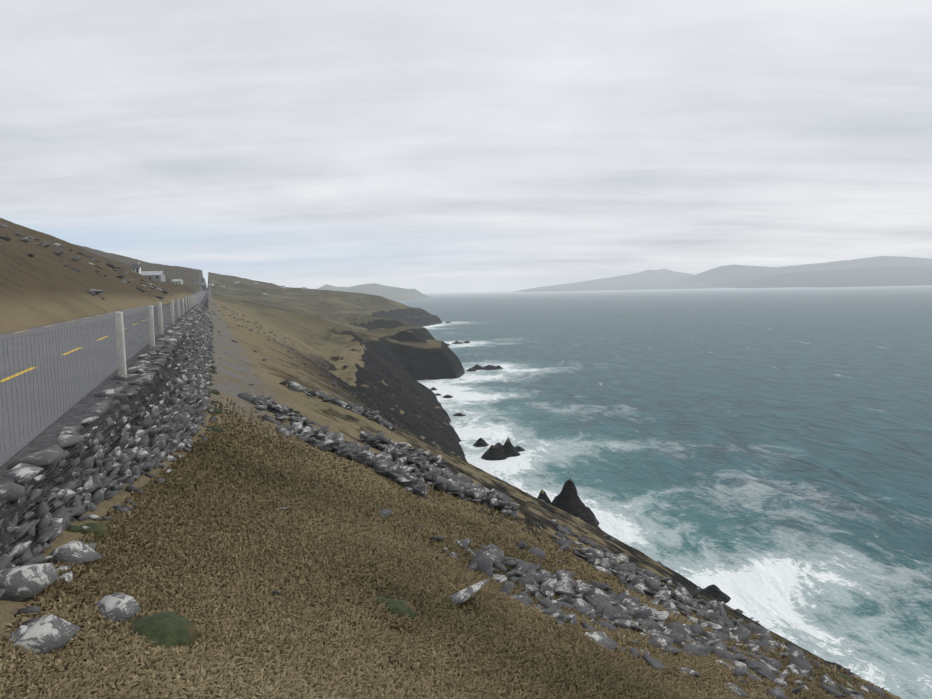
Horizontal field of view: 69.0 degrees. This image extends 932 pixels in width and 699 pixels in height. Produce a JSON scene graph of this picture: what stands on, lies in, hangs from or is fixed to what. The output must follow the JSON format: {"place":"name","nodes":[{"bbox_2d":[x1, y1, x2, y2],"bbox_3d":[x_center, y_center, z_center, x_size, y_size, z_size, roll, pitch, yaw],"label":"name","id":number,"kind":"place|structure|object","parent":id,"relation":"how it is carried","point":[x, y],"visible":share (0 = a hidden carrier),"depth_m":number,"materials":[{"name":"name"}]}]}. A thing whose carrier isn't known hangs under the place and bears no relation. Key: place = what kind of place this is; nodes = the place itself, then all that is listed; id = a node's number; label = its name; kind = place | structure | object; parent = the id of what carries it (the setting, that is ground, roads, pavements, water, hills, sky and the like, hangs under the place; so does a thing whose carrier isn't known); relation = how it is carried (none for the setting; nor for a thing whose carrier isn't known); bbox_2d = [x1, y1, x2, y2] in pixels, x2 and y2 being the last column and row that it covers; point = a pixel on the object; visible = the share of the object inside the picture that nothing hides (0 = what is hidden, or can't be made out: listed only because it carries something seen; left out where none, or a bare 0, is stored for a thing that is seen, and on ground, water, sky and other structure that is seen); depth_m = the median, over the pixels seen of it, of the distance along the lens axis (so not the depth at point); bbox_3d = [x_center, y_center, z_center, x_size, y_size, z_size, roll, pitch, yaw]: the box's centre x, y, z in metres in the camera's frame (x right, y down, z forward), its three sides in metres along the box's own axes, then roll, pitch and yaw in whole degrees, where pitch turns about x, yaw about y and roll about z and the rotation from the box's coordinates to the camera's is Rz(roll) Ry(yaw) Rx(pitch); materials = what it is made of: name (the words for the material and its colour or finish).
{"place":"outdoors","nodes":[
{"label":"outdoors","id":0,"kind":"place"},
{"bbox_2d":[0,291,206,466],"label":"road","id":1,"kind":"structure","parent":0,"point":[12,448],"depth_m":15.05,"materials":[{"name":"grey asphalt"}]},
{"bbox_2d":[0,294,201,381],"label":"edge line","id":2,"kind":"object","parent":1,"relation":"on","point":[12,376],"visible":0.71,"depth_m":14.15,"materials":[{"name":"yellow paint"}]},
{"bbox_2d":[317,283,430,299],"bbox_3d":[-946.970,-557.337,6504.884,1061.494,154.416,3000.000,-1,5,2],"label":"headland","id":3,"kind":"structure","parent":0,"point":[392,293],"depth_m":6144.73,"materials":[{"name":"grey stone"}]},
{"bbox_2d":[0,218,900,698],"bbox_3d":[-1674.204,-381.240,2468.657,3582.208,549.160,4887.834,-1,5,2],"label":"terrain","id":4,"kind":"structure","parent":0,"point":[44,286],"depth_m":62.26,"materials":[{"name":"brown plant"}]},
{"bbox_2d":[0,304,216,657],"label":"stone retaining wall","id":5,"kind":"structure","parent":4,"relation":"on","point":[31,576],"depth_m":7.29,"materials":[{"name":"grey stone"}]},
{"bbox_2d":[131,262,141,273],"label":"house","id":6,"kind":"structure","parent":4,"relation":"on","point":[136,268],"depth_m":223.09,"materials":[{"name":"grey paint"}]},
{"bbox_2d":[141,269,165,281],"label":"house","id":7,"kind":"structure","parent":4,"relation":"on","point":[157,276],"depth_m":224.20,"materials":[{"name":"grey paint"}]},
{"bbox_2d":[115,296,196,374],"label":"fence posts","id":8,"kind":"object","parent":4,"relation":"on","point":[121,354],"visible":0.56,"depth_m":18.97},
{"bbox_2d":[0,298,189,449],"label":"fence wire netting","id":9,"kind":"object","parent":8,"relation":"attached to","point":[146,347],"visible":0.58,"depth_m":9.75,"materials":[{"name":"grey metal"}]},
{"bbox_2d":[172,278,182,283],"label":"house","id":10,"kind":"structure","parent":4,"relation":"on","point":[178,281],"depth_m":461.47,"materials":[{"name":"grey paint"}]},
{"bbox_2d":[193,282,203,284],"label":"house","id":11,"kind":"structure","parent":4,"relation":"on","point":[199,283],"depth_m":868.47,"materials":[{"name":"grey"}]},
{"bbox_2d":[0,223,884,698],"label":"loose stones","id":12,"kind":"object","parent":4,"relation":"on","point":[406,467],"visible":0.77,"depth_m":15.30,"materials":[{"name":"grey stone"}]},
{"bbox_2d":[0,396,898,698],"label":"grass","id":13,"kind":"structure","parent":4,"relation":"on","point":[206,546],"depth_m":7.14,"materials":[{"name":"brown plant"}]},
{"bbox_2d":[66,369,852,682],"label":"moss cushions","id":14,"kind":"object","parent":4,"relation":"on","point":[166,629],"visible":0.4,"depth_m":4.71,"materials":[{"name":"green plant"}]},
{"bbox_2d":[0,0,931,292],"label":"sky","id":15,"kind":"structure","parent":0,"point":[425,146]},
{"bbox_2d":[512,269,705,291],"bbox_3d":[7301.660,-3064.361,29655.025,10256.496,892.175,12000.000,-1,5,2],"label":"mountains","id":16,"kind":"structure","parent":0,"point":[652,279],"depth_m":27114.65,"materials":[{"name":"grey stone"}]},
{"bbox_2d":[393,285,931,698],"bbox_3d":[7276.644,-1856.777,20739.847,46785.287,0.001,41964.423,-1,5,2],"label":"sea","id":17,"kind":"structure","parent":0,"point":[763,456],"depth_m":258.18,"materials":[{"name":"teal liquid"}]},
{"bbox_2d":[666,256,931,287],"bbox_3d":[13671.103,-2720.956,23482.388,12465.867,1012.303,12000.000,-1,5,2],"label":"mountains","id":18,"kind":"structure","parent":0,"point":[722,275],"depth_m":22411.95,"materials":[{"name":"grey stone"}]},
{"bbox_2d":[683,266,931,288],"bbox_3d":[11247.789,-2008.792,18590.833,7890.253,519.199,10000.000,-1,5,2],"label":"mountains","id":19,"kind":"structure","parent":0,"point":[892,276],"depth_m":16919.26,"materials":[{"name":"grey stone"}]}
]}

